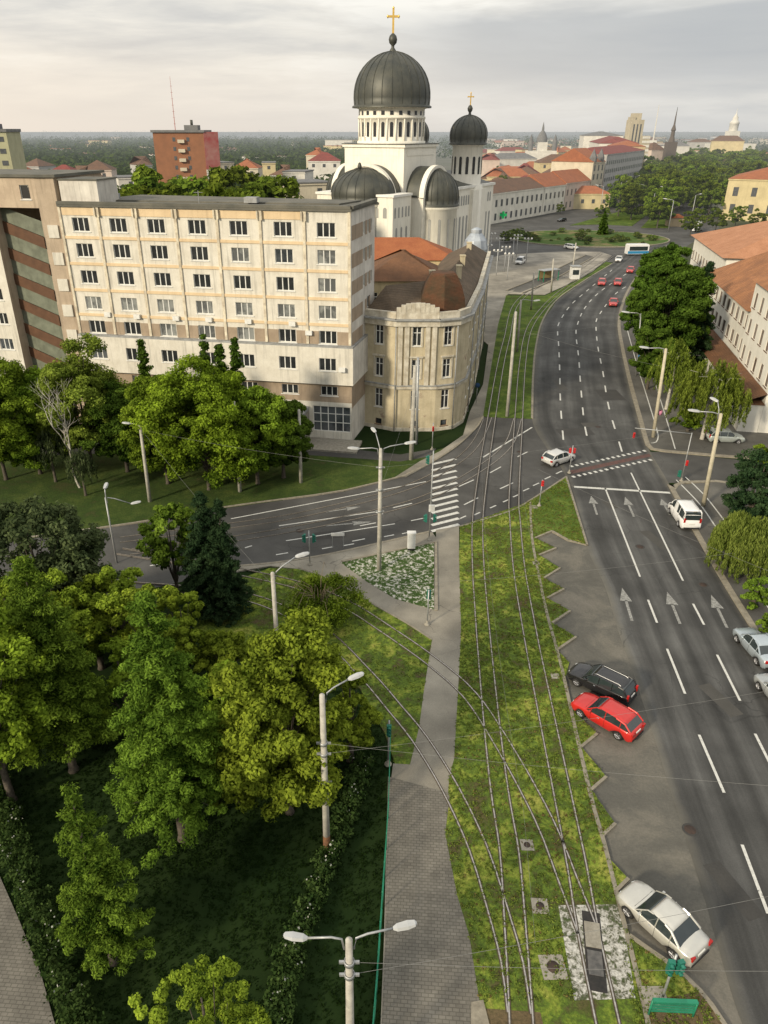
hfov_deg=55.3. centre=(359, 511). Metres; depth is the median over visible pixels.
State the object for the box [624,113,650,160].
office tower
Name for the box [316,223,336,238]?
window
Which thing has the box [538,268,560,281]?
tram shelter
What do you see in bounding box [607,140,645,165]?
town house
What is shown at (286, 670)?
maple tree
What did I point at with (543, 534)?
kerb
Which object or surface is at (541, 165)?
town house
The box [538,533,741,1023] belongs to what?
parking bay asphalt
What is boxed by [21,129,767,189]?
woodland
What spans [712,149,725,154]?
avenue tree
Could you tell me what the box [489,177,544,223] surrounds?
town house
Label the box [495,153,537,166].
town house
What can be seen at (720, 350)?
school annex
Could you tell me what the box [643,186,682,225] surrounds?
avenue tree
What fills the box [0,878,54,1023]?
path paving
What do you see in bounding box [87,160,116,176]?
town house
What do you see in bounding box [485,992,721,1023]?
verge soil
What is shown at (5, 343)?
window
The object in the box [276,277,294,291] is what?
window
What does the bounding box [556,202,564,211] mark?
avenue tree
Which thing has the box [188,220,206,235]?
window
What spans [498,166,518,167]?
town house
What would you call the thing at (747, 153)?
avenue tree
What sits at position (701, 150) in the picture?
avenue tree
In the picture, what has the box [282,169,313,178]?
town house
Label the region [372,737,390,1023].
fence
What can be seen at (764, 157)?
avenue tree
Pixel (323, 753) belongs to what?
lamp pole
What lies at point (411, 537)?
control cabinet
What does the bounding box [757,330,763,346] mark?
window
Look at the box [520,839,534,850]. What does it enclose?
manhole
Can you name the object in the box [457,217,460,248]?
tall window
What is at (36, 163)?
town house
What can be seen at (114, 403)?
street tree
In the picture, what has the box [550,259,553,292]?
tram pole
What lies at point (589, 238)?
island shrub
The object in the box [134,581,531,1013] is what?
tram track
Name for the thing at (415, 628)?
kerb
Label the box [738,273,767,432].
school pavilion
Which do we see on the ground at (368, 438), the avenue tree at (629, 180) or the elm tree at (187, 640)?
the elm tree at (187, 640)
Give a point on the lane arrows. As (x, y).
(670, 600)
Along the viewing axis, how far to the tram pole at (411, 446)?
82.10 m
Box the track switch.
[582,910,607,993]
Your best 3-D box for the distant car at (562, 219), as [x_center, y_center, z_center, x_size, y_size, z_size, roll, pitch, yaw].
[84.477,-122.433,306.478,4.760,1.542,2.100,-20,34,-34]
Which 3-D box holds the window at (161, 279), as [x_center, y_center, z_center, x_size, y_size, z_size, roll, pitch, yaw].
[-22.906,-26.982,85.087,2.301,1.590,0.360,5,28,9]
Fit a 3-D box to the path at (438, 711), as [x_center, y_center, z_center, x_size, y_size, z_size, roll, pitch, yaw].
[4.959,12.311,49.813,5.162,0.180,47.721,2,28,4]
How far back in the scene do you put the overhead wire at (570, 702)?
40.25 m
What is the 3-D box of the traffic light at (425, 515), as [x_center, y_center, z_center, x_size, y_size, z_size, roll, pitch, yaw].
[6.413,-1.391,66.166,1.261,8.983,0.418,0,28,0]
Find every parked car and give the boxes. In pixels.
[566,662,638,705]
[570,692,645,742]
[616,880,712,967]
[705,427,744,443]
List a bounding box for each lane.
[42,444,435,460]
[505,255,592,291]
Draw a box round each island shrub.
[575,235,584,240]
[583,236,593,240]
[608,236,617,241]
[634,232,642,237]
[647,234,657,239]
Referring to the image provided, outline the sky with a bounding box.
[0,0,767,131]
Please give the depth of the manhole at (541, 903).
36.03 m
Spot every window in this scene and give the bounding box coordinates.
[0,149,6,153]
[0,313,9,325]
[0,338,15,350]
[2,161,8,165]
[19,185,30,199]
[72,217,90,232]
[76,243,94,257]
[81,270,98,284]
[85,296,102,310]
[89,320,106,333]
[92,348,108,359]
[109,218,128,233]
[113,244,130,258]
[117,271,135,285]
[121,298,138,311]
[125,322,141,335]
[126,348,139,361]
[147,219,166,234]
[150,245,169,260]
[154,273,172,287]
[157,299,175,313]
[160,323,177,337]
[161,350,177,363]
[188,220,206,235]
[190,246,209,261]
[193,274,211,288]
[196,301,214,314]
[198,325,216,339]
[200,352,215,365]
[229,221,248,236]
[232,248,250,262]
[233,275,250,289]
[235,302,253,316]
[237,327,254,340]
[238,354,255,367]
[242,382,257,387]
[273,222,292,237]
[274,249,293,263]
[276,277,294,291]
[277,304,296,318]
[278,329,295,342]
[278,356,296,369]
[281,384,299,394]
[313,406,350,431]
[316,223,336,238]
[316,250,336,265]
[317,278,336,293]
[318,306,337,320]
[318,331,336,344]
[318,358,335,371]
[320,386,338,396]
[374,388,382,407]
[374,418,381,424]
[375,325,382,344]
[375,357,382,376]
[383,208,386,218]
[409,391,419,409]
[411,360,420,378]
[412,327,421,346]
[439,419,447,426]
[441,389,448,408]
[442,359,450,378]
[444,326,451,345]
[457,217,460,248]
[461,216,463,247]
[464,215,467,241]
[484,211,486,235]
[486,211,489,241]
[573,270,578,274]
[728,204,734,212]
[732,187,738,195]
[738,311,743,324]
[745,319,751,334]
[747,205,753,213]
[750,358,756,373]
[751,188,757,196]
[751,324,757,340]
[756,364,763,381]
[757,298,764,314]
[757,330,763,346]
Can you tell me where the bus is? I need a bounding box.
[624,243,649,255]
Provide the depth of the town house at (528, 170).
464.94 m
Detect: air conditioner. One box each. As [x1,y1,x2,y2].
[104,312,110,316]
[133,314,140,318]
[172,316,179,320]
[205,317,212,321]
[245,319,251,323]
[289,321,295,326]
[305,330,311,335]
[338,367,344,372]
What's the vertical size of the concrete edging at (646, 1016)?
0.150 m
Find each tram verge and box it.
[181,568,431,763]
[445,478,697,1023]
[483,262,610,418]
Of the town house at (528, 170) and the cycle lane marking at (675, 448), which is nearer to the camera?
the cycle lane marking at (675, 448)
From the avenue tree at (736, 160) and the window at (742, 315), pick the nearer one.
the window at (742, 315)
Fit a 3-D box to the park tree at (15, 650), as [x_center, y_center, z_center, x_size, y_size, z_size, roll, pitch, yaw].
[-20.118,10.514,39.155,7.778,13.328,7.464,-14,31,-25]
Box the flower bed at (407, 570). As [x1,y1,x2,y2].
[341,543,433,609]
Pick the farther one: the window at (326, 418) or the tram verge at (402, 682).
the window at (326, 418)
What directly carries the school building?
on the ground at (368, 438)
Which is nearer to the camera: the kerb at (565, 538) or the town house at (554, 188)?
the kerb at (565, 538)
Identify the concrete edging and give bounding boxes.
[341,541,437,610]
[529,502,650,1023]
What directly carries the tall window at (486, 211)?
in the orthodox church at (402, 177)
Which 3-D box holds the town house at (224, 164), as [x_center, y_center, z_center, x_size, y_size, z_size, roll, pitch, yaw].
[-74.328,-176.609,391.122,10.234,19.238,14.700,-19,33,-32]
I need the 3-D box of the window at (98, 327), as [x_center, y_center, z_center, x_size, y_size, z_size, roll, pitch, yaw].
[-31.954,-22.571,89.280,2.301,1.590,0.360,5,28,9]
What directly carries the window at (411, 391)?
in the corner house at (434, 320)
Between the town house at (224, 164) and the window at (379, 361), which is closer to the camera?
the window at (379, 361)
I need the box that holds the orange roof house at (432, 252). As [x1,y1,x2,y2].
[374,237,452,264]
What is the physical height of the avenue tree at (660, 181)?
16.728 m
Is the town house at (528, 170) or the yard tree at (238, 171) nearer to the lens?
the yard tree at (238, 171)
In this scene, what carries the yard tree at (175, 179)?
on the ground at (368, 438)
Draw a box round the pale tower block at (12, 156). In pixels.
[0,124,26,168]
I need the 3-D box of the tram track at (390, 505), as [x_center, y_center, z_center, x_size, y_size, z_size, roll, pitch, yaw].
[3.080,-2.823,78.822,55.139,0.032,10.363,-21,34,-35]
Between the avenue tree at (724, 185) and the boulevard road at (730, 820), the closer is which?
the boulevard road at (730, 820)
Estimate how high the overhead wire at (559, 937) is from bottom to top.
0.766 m
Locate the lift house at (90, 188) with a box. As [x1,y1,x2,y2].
[57,176,118,201]
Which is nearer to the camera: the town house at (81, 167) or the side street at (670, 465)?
the side street at (670, 465)
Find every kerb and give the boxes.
[32,474,406,537]
[241,531,428,565]
[298,567,431,639]
[406,416,483,473]
[459,477,565,526]
[513,230,669,247]
[531,263,612,418]
[534,530,551,537]
[539,547,556,555]
[544,567,560,577]
[547,588,564,598]
[552,476,587,545]
[552,610,570,623]
[557,636,576,649]
[580,732,597,747]
[590,775,607,790]
[602,822,616,836]
[615,877,629,890]
[617,245,748,458]
[629,933,726,1023]
[667,480,767,629]
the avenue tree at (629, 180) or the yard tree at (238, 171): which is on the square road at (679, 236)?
the avenue tree at (629, 180)
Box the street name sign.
[331,533,343,547]
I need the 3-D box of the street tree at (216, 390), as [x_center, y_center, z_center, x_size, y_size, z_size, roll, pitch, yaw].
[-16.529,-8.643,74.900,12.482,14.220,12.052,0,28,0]
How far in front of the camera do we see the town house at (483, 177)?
444.35 m
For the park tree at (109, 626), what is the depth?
51.56 m
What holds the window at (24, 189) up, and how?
in the stair tower at (38, 321)
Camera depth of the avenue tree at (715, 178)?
368.33 m
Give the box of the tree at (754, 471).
[720,448,767,518]
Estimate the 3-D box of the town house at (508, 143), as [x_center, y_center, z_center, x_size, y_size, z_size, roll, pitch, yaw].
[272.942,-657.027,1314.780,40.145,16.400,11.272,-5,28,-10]
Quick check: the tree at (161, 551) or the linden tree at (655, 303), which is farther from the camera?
the linden tree at (655, 303)
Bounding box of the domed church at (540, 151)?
[525,123,556,159]
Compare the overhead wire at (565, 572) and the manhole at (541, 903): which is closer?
the manhole at (541, 903)
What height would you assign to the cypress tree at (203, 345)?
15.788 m
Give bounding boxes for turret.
[463,227,487,251]
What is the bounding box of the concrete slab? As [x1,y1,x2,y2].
[471,1000,488,1023]
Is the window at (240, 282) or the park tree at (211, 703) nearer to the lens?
the park tree at (211, 703)
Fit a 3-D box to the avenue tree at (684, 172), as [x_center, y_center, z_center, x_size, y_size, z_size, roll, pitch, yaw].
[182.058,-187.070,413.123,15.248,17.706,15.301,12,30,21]
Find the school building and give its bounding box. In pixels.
[709,252,767,357]
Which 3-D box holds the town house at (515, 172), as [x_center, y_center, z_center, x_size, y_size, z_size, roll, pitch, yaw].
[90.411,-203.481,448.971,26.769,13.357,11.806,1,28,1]
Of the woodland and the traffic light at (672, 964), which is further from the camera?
the woodland
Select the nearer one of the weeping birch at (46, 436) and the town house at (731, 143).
the weeping birch at (46, 436)
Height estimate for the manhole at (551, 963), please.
0.045 m
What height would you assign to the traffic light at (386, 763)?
3.500 m
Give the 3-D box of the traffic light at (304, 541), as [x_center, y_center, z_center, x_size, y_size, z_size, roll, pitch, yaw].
[-4.398,3.118,63.536,1.211,3.422,0.418,0,28,0]
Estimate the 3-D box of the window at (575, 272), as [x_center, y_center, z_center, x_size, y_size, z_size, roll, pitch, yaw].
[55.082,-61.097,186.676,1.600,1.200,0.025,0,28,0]
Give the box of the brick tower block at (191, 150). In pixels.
[150,82,220,182]
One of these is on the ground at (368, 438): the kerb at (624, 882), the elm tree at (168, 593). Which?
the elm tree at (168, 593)
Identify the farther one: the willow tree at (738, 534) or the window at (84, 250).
the window at (84, 250)
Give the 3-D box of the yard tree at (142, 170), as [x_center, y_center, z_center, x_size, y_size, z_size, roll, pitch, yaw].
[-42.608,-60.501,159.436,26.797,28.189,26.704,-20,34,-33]
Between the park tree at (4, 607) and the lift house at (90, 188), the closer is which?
the park tree at (4, 607)
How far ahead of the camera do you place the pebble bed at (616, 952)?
34.04 m
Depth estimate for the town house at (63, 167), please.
303.12 m
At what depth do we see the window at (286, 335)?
85.47 m
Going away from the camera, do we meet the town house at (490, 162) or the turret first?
the turret
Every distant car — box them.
[557,217,566,221]
[563,243,578,249]
[598,278,605,285]
[609,298,618,306]
[614,278,622,285]
[615,256,622,261]
[626,266,634,272]
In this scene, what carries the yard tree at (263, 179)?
on the ground at (368, 438)
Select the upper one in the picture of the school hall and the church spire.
the church spire
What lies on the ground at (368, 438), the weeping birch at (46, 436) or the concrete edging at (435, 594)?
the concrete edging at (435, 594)
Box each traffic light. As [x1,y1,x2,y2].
[302,530,315,565]
[384,720,391,766]
[424,450,436,540]
[424,589,430,625]
[430,423,433,449]
[537,480,543,506]
[567,445,575,473]
[632,428,691,481]
[660,954,685,1007]
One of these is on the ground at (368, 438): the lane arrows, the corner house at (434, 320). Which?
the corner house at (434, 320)
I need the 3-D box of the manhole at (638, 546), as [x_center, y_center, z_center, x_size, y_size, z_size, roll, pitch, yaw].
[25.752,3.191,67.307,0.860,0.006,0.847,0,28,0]
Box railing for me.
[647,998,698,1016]
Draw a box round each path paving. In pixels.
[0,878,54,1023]
[382,776,478,1023]
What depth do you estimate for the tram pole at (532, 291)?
153.59 m
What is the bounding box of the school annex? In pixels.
[698,326,767,432]
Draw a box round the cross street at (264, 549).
[0,417,564,594]
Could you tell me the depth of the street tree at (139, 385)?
74.07 m
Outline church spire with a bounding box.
[662,112,677,161]
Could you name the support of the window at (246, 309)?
in the apartment block at (271, 268)
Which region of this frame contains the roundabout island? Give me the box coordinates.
[513,230,667,245]
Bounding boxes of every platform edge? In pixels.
[507,255,585,290]
[522,257,593,293]
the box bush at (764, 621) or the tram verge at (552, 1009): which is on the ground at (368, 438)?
the tram verge at (552, 1009)
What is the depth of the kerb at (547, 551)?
66.31 m
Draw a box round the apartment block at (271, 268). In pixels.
[55,192,376,453]
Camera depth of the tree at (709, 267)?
110.06 m
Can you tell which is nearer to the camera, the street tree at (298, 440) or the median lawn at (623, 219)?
the street tree at (298, 440)
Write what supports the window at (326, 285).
in the apartment block at (271, 268)
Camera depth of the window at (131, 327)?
88.60 m
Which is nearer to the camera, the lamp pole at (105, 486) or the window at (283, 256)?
the lamp pole at (105, 486)
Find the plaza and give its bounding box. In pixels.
[484,252,610,344]
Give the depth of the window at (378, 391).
92.55 m
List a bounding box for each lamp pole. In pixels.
[103,482,140,562]
[122,422,151,501]
[271,552,309,630]
[283,920,416,1023]
[316,672,363,853]
[347,427,415,570]
[516,299,539,351]
[621,311,640,374]
[639,346,666,437]
[663,198,673,231]
[688,397,722,506]
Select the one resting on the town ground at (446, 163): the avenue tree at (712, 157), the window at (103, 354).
the avenue tree at (712, 157)
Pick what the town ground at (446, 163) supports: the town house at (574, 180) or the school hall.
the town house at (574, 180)
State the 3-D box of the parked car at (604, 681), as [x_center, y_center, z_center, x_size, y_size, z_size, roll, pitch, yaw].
[16.474,11.468,49.834,4.497,1.596,2.140,23,35,37]
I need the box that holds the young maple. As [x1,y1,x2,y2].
[195,693,268,809]
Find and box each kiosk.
[569,265,581,278]
[665,214,683,226]
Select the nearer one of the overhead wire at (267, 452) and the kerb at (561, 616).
the kerb at (561, 616)
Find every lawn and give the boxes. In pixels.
[0,448,443,537]
[533,480,582,540]
[572,206,668,227]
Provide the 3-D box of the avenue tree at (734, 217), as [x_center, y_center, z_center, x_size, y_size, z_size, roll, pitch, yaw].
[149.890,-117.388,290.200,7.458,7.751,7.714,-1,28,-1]
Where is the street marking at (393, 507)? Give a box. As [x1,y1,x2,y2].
[150,427,561,565]
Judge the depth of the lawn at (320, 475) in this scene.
78.83 m
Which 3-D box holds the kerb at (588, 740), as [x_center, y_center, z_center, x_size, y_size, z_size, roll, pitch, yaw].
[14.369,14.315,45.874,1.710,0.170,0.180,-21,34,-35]
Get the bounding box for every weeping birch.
[32,429,67,481]
[65,448,98,495]
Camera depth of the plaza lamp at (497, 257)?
189.43 m
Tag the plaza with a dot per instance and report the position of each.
(499, 283)
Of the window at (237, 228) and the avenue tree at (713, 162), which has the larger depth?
the avenue tree at (713, 162)
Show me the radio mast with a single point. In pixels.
(655, 126)
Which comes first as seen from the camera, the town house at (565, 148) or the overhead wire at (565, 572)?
the overhead wire at (565, 572)
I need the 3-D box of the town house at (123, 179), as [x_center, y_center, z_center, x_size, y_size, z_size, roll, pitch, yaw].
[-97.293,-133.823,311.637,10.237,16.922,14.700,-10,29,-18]
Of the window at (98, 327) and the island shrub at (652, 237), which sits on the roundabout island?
the island shrub at (652, 237)
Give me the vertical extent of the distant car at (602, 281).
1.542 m
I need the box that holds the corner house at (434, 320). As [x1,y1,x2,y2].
[364,242,493,430]
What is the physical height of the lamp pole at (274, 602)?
9.766 m
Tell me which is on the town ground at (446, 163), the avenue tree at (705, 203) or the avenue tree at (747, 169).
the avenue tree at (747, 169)
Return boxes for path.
[236,532,435,637]
[381,526,460,1023]
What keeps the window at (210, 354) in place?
in the apartment block at (271, 268)
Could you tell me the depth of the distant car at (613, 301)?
158.57 m
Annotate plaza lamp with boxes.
[493,249,502,274]
[504,252,514,278]
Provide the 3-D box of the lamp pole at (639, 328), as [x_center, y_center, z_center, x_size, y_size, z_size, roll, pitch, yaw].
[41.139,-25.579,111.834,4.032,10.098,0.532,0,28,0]
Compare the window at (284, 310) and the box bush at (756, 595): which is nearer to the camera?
the box bush at (756, 595)
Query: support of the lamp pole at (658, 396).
on the footway at (681, 442)
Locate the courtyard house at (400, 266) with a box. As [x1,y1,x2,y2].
[374,249,437,299]
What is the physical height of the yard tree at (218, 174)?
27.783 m
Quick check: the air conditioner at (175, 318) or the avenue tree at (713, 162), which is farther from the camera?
the avenue tree at (713, 162)
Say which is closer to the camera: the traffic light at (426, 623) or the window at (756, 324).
the traffic light at (426, 623)
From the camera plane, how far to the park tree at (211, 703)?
44.21 m
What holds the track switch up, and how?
on the pebble bed at (616, 952)
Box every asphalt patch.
[229,380,742,716]
[313,390,764,920]
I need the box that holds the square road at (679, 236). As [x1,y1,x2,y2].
[489,199,719,261]
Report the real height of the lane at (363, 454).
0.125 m
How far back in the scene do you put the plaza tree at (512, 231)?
248.69 m
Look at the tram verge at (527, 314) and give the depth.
125.20 m
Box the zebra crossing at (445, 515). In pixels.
[431,458,458,531]
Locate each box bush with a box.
[740,576,767,609]
[755,612,767,632]
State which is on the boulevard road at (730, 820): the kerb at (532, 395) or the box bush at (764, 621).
the kerb at (532, 395)
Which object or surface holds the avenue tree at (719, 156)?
on the town ground at (446, 163)
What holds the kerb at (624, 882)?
on the parking bay asphalt
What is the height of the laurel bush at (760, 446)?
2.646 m
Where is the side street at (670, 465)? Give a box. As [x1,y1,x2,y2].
[651,452,762,484]
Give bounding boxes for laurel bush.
[669,402,705,431]
[753,443,767,463]
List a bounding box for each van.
[515,256,525,264]
[668,499,702,528]
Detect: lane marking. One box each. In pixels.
[557,270,767,913]
[627,331,767,606]
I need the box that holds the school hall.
[690,221,767,269]
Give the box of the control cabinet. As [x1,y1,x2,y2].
[407,531,415,550]
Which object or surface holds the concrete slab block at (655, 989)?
on the tram verge at (552, 1009)
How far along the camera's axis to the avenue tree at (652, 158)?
585.90 m
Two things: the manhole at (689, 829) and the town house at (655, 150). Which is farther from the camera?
the town house at (655, 150)
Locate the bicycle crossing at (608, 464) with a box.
[570,454,649,473]
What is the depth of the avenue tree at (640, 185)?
343.45 m
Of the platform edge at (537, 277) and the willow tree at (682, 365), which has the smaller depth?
the willow tree at (682, 365)
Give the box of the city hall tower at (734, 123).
[704,109,755,150]
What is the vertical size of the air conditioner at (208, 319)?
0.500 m
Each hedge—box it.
[0,767,107,1023]
[263,750,375,1023]
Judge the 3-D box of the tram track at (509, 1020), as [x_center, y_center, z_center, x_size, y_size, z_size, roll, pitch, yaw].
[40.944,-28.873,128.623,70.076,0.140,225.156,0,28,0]
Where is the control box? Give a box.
[429,505,434,511]
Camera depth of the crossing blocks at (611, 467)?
84.09 m
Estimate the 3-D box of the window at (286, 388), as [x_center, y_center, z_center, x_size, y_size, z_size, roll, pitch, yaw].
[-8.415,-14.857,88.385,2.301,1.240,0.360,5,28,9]
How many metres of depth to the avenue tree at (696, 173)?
384.21 m
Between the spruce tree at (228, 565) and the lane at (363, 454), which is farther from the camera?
the lane at (363, 454)
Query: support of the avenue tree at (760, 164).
on the town ground at (446, 163)
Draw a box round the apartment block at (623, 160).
[587,145,644,190]
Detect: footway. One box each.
[396,290,513,476]
[621,275,767,456]
[673,482,767,632]
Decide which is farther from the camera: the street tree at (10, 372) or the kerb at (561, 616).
the street tree at (10, 372)
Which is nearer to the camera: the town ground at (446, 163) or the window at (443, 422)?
the window at (443, 422)
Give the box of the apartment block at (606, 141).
[589,136,639,147]
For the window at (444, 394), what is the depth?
91.97 m
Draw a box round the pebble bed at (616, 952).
[558,904,634,999]
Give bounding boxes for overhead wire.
[155,432,373,466]
[334,691,765,752]
[335,744,767,785]
[359,962,767,971]
[361,896,767,972]
[389,424,719,466]
[399,553,729,584]
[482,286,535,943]
[519,244,638,981]
[538,469,764,569]
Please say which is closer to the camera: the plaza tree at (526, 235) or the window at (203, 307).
the window at (203, 307)
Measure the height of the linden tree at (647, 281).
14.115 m
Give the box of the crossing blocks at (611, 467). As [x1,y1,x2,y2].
[571,450,651,477]
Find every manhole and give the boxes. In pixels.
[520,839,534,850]
[531,898,549,913]
[538,954,568,979]
[550,673,558,678]
[635,544,644,548]
[682,823,697,835]
[698,582,708,586]
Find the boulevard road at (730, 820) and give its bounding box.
[532,243,767,1023]
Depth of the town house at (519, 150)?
753.84 m
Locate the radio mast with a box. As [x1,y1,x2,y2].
[652,107,658,142]
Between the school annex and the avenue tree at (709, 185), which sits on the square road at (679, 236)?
the avenue tree at (709, 185)
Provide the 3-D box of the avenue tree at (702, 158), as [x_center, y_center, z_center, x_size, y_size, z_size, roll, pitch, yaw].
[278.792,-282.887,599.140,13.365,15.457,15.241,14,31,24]
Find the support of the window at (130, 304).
in the apartment block at (271, 268)
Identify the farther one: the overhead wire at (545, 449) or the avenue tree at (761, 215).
the avenue tree at (761, 215)
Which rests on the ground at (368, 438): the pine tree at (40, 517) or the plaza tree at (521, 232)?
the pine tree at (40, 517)
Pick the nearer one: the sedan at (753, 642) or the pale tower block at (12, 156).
the sedan at (753, 642)
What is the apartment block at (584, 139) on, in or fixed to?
on the town ground at (446, 163)
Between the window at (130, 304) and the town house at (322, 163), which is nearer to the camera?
the window at (130, 304)
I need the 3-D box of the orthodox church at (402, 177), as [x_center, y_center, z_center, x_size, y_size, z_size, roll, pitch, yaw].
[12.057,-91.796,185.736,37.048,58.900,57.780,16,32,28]
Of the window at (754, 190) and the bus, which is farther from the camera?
the window at (754, 190)
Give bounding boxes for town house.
[26,158,55,168]
[53,165,75,169]
[75,165,103,176]
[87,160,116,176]
[88,140,111,144]
[115,175,133,191]
[129,156,152,172]
[220,161,234,168]
[236,159,262,176]
[261,161,275,175]
[270,165,290,176]
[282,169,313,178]
[283,179,327,198]
[305,148,322,167]
[308,152,340,179]
[324,145,341,149]
[325,140,352,144]
[481,154,499,176]
[481,168,511,180]
[486,168,528,180]
[487,149,496,152]
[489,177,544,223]
[494,147,522,153]
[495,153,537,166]
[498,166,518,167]
[500,141,523,147]
[515,149,551,151]
[519,165,539,172]
[522,166,537,174]
[527,172,566,214]
[534,154,562,172]
[551,148,605,187]
[552,169,590,209]
[556,147,566,153]
[560,145,578,148]
[561,146,570,151]
[573,186,609,208]
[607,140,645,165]
[648,142,663,162]
[662,140,689,155]
[687,139,710,148]
[709,136,744,152]
[720,167,767,220]
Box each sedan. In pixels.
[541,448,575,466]
[733,627,767,668]
[753,673,767,696]
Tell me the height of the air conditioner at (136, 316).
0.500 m
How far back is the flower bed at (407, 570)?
63.14 m
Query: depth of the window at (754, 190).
302.88 m
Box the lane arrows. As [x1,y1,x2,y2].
[326,496,727,627]
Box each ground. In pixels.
[0,132,767,1023]
[436,144,760,220]
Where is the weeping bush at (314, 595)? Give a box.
[278,564,371,627]
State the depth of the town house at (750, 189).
304.63 m
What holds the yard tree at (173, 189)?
on the ground at (368, 438)
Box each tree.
[0,357,37,480]
[0,365,66,473]
[0,493,110,606]
[0,578,15,683]
[0,606,72,696]
[0,608,54,800]
[1,554,121,773]
[14,567,97,678]
[28,378,80,487]
[32,332,131,469]
[34,539,121,611]
[45,573,128,670]
[53,782,155,979]
[79,379,137,471]
[79,565,144,678]
[84,636,153,736]
[100,591,152,659]
[102,589,227,869]
[104,583,187,673]
[108,387,155,462]
[115,374,211,484]
[117,174,211,195]
[118,183,191,195]
[119,185,162,196]
[127,954,271,1023]
[129,353,258,490]
[131,163,188,193]
[135,338,153,378]
[135,502,194,592]
[154,590,221,678]
[166,175,208,193]
[176,491,251,628]
[193,630,253,692]
[197,182,241,196]
[197,659,250,710]
[198,334,219,465]
[199,498,255,621]
[204,605,353,822]
[207,165,246,194]
[209,385,298,484]
[212,343,229,458]
[223,164,259,189]
[224,174,299,197]
[228,337,246,388]
[243,175,303,198]
[257,399,314,478]
[326,670,382,763]
[500,231,512,240]
[506,229,520,239]
[515,227,524,237]
[523,231,530,237]
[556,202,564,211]
[594,203,611,216]
[596,210,608,234]
[605,184,632,215]
[607,174,631,196]
[616,176,643,208]
[619,183,645,219]
[619,265,682,330]
[626,325,676,389]
[628,264,718,346]
[632,172,646,188]
[635,183,647,209]
[635,242,692,277]
[638,165,667,194]
[639,163,662,174]
[639,176,674,203]
[643,154,653,162]
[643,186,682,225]
[643,195,673,227]
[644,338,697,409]
[646,168,677,187]
[647,155,656,163]
[654,172,689,201]
[655,167,676,173]
[661,163,679,170]
[663,155,682,167]
[664,298,714,358]
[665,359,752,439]
[669,176,697,209]
[670,163,695,181]
[676,158,689,167]
[676,174,699,207]
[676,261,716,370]
[676,264,707,295]
[677,173,720,207]
[679,209,707,235]
[681,164,704,171]
[689,160,706,169]
[690,169,707,193]
[692,163,715,174]
[694,188,725,219]
[695,170,721,199]
[696,156,706,161]
[697,147,708,155]
[702,165,725,182]
[704,509,767,583]
[705,154,718,165]
[706,160,721,173]
[707,208,728,229]
[711,154,726,160]
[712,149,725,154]
[714,180,728,200]
[719,169,732,179]
[720,448,767,518]
[722,154,739,165]
[724,163,747,174]
[725,161,735,167]
[728,206,748,225]
[729,151,742,157]
[730,158,745,162]
[732,156,751,169]
[739,166,754,173]
[741,151,758,159]
[743,160,767,171]
[747,208,767,223]
[749,156,762,160]
[758,152,767,161]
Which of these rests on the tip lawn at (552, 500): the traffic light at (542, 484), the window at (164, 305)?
the traffic light at (542, 484)
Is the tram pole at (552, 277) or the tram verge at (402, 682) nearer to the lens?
the tram verge at (402, 682)
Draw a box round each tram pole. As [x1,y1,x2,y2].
[233,401,241,491]
[298,409,302,482]
[409,365,416,459]
[415,357,418,444]
[505,311,516,416]
[530,273,534,309]
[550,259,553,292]
[573,243,576,264]
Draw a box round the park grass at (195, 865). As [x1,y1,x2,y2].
[0,690,387,1023]
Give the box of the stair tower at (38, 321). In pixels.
[0,169,104,419]
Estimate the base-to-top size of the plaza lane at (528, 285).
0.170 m
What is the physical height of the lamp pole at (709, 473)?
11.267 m
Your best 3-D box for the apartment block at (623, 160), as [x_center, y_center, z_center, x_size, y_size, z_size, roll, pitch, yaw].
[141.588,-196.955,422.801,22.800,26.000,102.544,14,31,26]
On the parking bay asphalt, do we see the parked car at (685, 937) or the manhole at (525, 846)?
the parked car at (685, 937)
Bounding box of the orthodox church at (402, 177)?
[315,6,495,250]
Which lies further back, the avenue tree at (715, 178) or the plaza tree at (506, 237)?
the avenue tree at (715, 178)
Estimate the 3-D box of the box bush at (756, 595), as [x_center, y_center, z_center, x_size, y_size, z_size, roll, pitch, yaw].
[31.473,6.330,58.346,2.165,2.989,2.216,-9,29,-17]
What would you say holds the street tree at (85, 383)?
on the ground at (368, 438)
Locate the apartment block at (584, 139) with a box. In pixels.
[578,131,622,147]
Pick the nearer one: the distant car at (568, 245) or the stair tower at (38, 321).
the stair tower at (38, 321)
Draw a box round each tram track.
[117,548,595,933]
[120,417,491,542]
[130,418,521,554]
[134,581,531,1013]
[471,252,602,1023]
[508,255,621,1023]
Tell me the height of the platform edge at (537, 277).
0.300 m
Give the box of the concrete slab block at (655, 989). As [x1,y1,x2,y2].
[639,986,666,1008]
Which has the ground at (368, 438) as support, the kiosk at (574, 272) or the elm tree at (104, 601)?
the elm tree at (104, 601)
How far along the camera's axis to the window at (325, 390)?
87.65 m
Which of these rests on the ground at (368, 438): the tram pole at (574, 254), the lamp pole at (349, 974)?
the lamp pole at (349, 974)
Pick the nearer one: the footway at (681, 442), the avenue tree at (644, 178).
the footway at (681, 442)
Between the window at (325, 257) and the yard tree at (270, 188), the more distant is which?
the yard tree at (270, 188)
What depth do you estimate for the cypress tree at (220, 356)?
75.21 m

